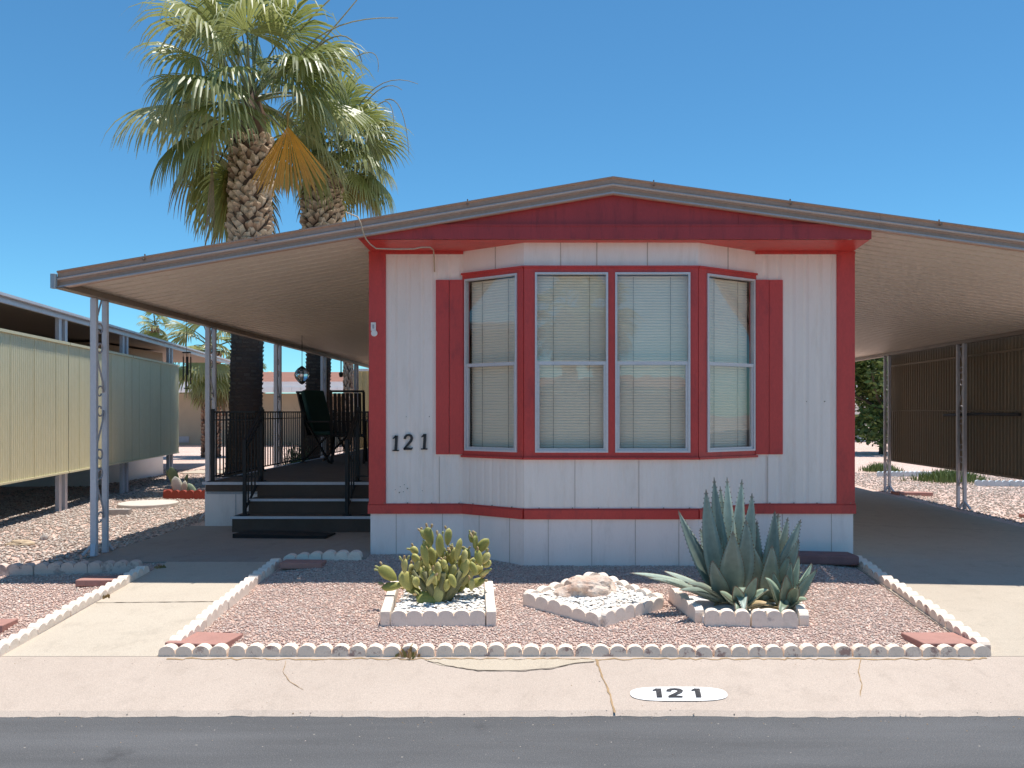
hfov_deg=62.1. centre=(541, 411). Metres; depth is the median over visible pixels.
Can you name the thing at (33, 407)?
privacy screen
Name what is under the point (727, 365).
window
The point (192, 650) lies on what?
edging block
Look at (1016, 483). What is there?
edging block
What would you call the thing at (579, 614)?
edging block
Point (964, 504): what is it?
awning post
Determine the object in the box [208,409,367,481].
railing
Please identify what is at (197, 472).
path
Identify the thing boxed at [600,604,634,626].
edging block
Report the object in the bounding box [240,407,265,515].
stair rail
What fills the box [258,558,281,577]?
edging block
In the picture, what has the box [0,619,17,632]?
paver
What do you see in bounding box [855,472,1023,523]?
gravel
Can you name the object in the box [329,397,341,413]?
window
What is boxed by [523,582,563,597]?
edging block
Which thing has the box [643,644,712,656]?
edging block
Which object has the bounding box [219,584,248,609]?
edging block
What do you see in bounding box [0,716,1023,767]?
road
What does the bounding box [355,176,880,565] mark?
mobile home
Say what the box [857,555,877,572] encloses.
edging block
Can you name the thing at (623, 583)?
edging block
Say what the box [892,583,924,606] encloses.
edging block
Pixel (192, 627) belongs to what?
edging block
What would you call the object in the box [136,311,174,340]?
palm tree
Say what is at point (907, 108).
sky
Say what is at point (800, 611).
edging block
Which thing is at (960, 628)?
edging block
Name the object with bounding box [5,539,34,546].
stone
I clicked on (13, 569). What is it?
edging block
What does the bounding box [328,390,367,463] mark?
patio chair
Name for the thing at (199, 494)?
edging block
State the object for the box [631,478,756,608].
agave
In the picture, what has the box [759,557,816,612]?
agave
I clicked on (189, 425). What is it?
house
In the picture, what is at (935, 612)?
edging block
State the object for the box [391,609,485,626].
edging block
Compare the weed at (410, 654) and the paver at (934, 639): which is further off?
the paver at (934, 639)
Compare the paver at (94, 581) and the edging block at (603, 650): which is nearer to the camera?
the edging block at (603, 650)
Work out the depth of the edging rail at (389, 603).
5.73 m
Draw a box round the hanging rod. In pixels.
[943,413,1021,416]
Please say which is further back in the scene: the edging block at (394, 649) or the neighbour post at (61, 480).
the neighbour post at (61, 480)
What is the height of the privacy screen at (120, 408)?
1.690 m
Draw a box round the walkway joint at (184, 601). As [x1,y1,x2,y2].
[96,601,213,602]
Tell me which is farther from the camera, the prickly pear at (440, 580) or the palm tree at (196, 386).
the palm tree at (196, 386)
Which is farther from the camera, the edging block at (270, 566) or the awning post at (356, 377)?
the awning post at (356, 377)
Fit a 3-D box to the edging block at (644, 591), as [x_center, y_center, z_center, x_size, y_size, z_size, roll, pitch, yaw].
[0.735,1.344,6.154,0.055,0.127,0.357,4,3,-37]
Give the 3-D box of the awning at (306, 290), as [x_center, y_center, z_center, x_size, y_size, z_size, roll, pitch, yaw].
[-2.721,-1.266,13.207,2.436,0.551,12.805,0,0,0]
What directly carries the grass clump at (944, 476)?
on the ground
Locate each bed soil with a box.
[689,596,798,625]
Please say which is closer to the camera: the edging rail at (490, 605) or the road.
the road
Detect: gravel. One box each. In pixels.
[0,469,223,563]
[0,563,163,639]
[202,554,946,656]
[393,584,495,612]
[537,581,649,611]
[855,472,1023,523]
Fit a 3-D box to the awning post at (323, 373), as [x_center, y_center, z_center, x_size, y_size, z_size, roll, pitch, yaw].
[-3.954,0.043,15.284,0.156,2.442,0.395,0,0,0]
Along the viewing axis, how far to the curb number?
4.57 m
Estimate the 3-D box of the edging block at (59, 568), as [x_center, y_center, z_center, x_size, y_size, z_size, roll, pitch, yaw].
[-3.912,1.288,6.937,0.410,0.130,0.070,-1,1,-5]
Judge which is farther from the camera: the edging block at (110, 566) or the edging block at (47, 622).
the edging block at (110, 566)
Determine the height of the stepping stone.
0.055 m
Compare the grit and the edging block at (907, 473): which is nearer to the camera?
the grit
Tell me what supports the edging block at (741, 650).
on the ground
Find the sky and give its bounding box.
[0,0,1023,398]
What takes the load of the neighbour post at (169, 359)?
on the ground
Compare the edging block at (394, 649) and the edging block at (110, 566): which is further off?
the edging block at (110, 566)
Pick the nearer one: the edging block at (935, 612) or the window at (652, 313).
the edging block at (935, 612)
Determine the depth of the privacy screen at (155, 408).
14.77 m
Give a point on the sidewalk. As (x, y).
(124, 687)
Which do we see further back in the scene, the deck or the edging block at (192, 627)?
the deck
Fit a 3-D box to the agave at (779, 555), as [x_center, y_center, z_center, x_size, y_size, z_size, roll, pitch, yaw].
[1.658,1.046,6.069,0.387,0.685,0.398,0,0,15]
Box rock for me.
[554,575,616,599]
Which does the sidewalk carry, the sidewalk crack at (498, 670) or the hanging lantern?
the sidewalk crack at (498, 670)
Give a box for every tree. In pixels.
[101,0,397,477]
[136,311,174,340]
[162,319,230,457]
[275,52,416,459]
[343,362,353,452]
[855,357,887,453]
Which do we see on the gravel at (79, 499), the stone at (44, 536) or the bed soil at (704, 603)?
the stone at (44, 536)
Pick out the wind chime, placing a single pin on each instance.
(186, 352)
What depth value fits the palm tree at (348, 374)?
20.41 m
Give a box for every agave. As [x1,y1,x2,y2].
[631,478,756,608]
[719,577,772,611]
[751,511,802,602]
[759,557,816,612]
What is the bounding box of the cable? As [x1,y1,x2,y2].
[346,212,434,271]
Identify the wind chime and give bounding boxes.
[182,320,190,397]
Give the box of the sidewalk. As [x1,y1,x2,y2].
[0,657,1023,717]
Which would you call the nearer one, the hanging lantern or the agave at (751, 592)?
the agave at (751, 592)
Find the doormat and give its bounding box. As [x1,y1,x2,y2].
[232,530,335,538]
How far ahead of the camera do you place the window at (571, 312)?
7.11 m
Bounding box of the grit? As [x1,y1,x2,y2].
[5,658,1022,754]
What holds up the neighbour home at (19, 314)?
on the ground
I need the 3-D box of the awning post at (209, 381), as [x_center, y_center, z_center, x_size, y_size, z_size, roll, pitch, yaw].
[-3.954,0.043,10.084,0.156,2.442,0.395,0,0,0]
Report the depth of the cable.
6.86 m
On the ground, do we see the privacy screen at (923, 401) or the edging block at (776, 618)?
the edging block at (776, 618)
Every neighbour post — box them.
[55,318,67,510]
[119,335,127,492]
[166,348,172,479]
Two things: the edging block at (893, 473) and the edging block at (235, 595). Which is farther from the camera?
the edging block at (893, 473)
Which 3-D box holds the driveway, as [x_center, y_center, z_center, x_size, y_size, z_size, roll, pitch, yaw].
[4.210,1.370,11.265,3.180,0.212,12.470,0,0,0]
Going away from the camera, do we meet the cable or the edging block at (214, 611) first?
the edging block at (214, 611)
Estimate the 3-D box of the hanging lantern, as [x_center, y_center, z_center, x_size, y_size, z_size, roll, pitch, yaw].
[-3.501,-0.758,12.400,0.204,0.716,0.204,0,0,0]
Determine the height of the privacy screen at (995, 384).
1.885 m
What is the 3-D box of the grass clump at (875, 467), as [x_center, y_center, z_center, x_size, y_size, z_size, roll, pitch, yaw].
[8.034,1.298,20.277,1.198,0.240,0.972,0,0,0]
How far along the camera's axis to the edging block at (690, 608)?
5.85 m
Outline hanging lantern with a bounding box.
[294,366,309,383]
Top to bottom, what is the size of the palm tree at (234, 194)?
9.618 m
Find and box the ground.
[0,436,1023,655]
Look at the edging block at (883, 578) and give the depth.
6.60 m
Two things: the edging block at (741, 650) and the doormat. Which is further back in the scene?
the doormat
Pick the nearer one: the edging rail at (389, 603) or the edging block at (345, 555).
the edging rail at (389, 603)
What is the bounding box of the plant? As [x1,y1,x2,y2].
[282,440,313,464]
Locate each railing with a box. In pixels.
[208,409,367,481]
[216,411,255,476]
[359,411,368,476]
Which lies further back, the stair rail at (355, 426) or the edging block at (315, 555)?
the stair rail at (355, 426)
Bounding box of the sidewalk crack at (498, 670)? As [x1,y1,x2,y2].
[429,661,587,670]
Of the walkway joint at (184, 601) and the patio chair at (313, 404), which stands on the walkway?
the walkway joint at (184, 601)
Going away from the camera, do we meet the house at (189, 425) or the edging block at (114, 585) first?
the edging block at (114, 585)
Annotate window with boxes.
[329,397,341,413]
[464,273,516,451]
[535,272,607,452]
[615,272,689,452]
[707,273,755,451]
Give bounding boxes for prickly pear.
[166,467,195,490]
[374,523,491,604]
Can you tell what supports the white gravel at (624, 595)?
on the bed soil
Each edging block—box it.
[0,562,35,575]
[0,629,37,656]
[27,610,69,634]
[34,561,88,574]
[61,593,99,616]
[87,559,142,573]
[92,579,126,599]
[117,566,148,583]
[158,643,229,656]
[164,490,193,498]
[169,620,205,640]
[194,490,204,498]
[195,600,227,627]
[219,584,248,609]
[228,642,298,656]
[239,570,264,591]
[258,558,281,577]
[283,551,322,560]
[297,643,366,656]
[322,549,362,560]
[366,643,435,656]
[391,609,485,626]
[436,642,504,656]
[506,643,573,656]
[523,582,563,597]
[523,593,564,615]
[560,603,601,626]
[561,572,595,584]
[575,643,643,656]
[596,572,628,586]
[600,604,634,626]
[625,584,663,604]
[630,597,662,616]
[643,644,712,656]
[669,588,703,622]
[704,608,749,626]
[713,644,782,656]
[750,608,797,628]
[781,643,851,656]
[793,602,808,626]
[851,643,921,656]
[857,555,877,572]
[868,568,898,588]
[877,471,900,476]
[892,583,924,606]
[900,471,921,476]
[917,600,955,626]
[920,643,990,656]
[945,621,990,649]
[974,480,1008,486]
[1009,480,1023,486]
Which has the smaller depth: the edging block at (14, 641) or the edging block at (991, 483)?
the edging block at (14, 641)
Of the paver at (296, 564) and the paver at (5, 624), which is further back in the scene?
the paver at (296, 564)
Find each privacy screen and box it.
[0,328,69,485]
[68,343,132,472]
[132,356,179,460]
[891,345,961,470]
[967,335,1023,479]
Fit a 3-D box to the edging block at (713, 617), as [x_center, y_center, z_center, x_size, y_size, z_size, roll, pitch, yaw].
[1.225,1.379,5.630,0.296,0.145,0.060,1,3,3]
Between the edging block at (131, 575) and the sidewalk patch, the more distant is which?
the edging block at (131, 575)
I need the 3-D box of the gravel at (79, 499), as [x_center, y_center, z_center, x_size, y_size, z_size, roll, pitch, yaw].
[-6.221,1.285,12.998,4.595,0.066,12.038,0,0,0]
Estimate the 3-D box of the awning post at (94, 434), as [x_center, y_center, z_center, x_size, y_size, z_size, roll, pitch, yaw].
[-3.954,0.043,7.544,0.156,2.442,0.395,0,0,0]
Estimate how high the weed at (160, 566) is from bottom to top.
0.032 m
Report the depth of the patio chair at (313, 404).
13.26 m
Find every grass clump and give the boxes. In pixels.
[858,462,904,472]
[897,468,1002,483]
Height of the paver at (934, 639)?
0.048 m
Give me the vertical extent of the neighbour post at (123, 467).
2.550 m
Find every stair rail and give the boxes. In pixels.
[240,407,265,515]
[342,407,361,515]
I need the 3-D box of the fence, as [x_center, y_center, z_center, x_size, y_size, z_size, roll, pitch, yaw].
[-3.101,0.025,22.156,4.226,2.350,0.112,0,0,5]
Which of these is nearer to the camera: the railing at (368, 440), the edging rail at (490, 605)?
the edging rail at (490, 605)
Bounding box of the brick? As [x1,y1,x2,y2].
[109,509,131,515]
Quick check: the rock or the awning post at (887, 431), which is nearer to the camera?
the rock
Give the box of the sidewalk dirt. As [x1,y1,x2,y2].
[167,657,986,659]
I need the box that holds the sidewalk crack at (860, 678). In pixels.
[858,660,861,695]
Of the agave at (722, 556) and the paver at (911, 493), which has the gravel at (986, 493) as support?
the paver at (911, 493)
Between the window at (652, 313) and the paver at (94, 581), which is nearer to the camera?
the paver at (94, 581)
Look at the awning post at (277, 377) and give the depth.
12.54 m
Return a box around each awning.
[50,220,368,367]
[855,213,1023,361]
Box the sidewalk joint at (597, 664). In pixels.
[595,659,615,711]
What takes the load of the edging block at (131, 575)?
on the ground
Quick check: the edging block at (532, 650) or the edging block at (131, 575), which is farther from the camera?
the edging block at (131, 575)
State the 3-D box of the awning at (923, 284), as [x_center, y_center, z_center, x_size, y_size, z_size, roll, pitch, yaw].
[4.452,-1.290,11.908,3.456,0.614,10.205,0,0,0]
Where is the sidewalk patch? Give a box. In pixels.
[426,659,595,669]
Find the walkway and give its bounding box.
[1,562,265,656]
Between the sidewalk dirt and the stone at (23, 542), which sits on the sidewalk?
the sidewalk dirt
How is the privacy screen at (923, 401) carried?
attached to the awning post at (887, 431)
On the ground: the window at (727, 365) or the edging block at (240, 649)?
the edging block at (240, 649)
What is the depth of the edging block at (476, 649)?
5.03 m
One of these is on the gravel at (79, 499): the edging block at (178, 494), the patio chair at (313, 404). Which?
the edging block at (178, 494)
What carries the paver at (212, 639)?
on the ground
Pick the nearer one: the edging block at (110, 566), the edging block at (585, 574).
the edging block at (585, 574)
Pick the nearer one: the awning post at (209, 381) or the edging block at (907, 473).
the awning post at (209, 381)
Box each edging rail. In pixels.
[380,581,398,626]
[484,581,495,626]
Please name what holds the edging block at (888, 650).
on the ground
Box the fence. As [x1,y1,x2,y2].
[353,369,368,448]
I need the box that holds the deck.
[202,448,369,531]
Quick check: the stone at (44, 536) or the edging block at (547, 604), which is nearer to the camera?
the edging block at (547, 604)
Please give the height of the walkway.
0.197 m
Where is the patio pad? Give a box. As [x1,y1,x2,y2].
[85,526,370,563]
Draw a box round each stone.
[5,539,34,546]
[39,534,47,539]
[117,500,178,508]
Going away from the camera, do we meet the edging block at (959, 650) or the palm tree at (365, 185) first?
the edging block at (959, 650)
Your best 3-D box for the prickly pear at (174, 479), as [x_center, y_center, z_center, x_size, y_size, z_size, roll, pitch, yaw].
[-5.396,1.087,12.721,0.495,0.536,0.304,0,0,44]
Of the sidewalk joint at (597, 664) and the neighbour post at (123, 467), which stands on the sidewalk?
the sidewalk joint at (597, 664)
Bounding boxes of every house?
[179,372,342,444]
[855,385,865,438]
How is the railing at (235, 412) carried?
on the deck
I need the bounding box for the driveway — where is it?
[853,487,1023,656]
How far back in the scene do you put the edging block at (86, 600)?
5.94 m
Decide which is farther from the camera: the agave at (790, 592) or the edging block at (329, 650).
the agave at (790, 592)
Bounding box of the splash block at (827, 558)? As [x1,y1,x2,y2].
[798,551,858,564]
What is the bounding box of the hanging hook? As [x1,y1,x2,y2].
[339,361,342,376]
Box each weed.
[154,564,165,568]
[395,643,419,658]
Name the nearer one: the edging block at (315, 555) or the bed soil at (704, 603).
the bed soil at (704, 603)
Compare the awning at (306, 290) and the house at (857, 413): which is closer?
the awning at (306, 290)
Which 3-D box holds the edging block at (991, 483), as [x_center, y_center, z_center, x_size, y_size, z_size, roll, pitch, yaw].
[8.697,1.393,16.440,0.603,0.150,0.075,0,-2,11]
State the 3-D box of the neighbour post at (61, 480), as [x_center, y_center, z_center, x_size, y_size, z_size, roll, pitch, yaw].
[-6.234,0.055,11.025,0.059,2.550,0.260,0,0,-9]
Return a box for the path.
[180,470,224,473]
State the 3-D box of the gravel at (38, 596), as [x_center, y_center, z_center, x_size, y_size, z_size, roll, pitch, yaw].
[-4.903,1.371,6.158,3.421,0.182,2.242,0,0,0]
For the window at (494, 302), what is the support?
in the mobile home at (614, 371)
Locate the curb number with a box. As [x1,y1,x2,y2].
[630,687,727,700]
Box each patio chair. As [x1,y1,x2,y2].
[296,390,352,462]
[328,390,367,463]
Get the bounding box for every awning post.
[81,298,113,556]
[199,327,216,518]
[274,344,281,466]
[320,356,326,457]
[354,365,358,450]
[883,355,893,491]
[955,343,971,509]
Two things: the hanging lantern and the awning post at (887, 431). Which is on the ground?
the awning post at (887, 431)
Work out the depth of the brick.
10.49 m
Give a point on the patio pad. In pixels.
(203, 544)
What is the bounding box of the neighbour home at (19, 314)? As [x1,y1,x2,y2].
[0,292,229,486]
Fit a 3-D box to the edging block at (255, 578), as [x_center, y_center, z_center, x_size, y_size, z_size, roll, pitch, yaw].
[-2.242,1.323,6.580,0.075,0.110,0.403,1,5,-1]
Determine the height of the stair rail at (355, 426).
1.155 m
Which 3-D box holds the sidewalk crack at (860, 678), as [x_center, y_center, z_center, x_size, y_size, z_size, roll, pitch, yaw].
[1.785,1.485,4.771,0.022,0.077,0.456,0,0,20]
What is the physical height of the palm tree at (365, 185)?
8.584 m
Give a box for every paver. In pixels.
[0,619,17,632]
[75,576,117,585]
[165,632,242,646]
[279,559,325,568]
[891,491,932,495]
[901,632,975,647]
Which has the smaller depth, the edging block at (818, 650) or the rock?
the edging block at (818, 650)

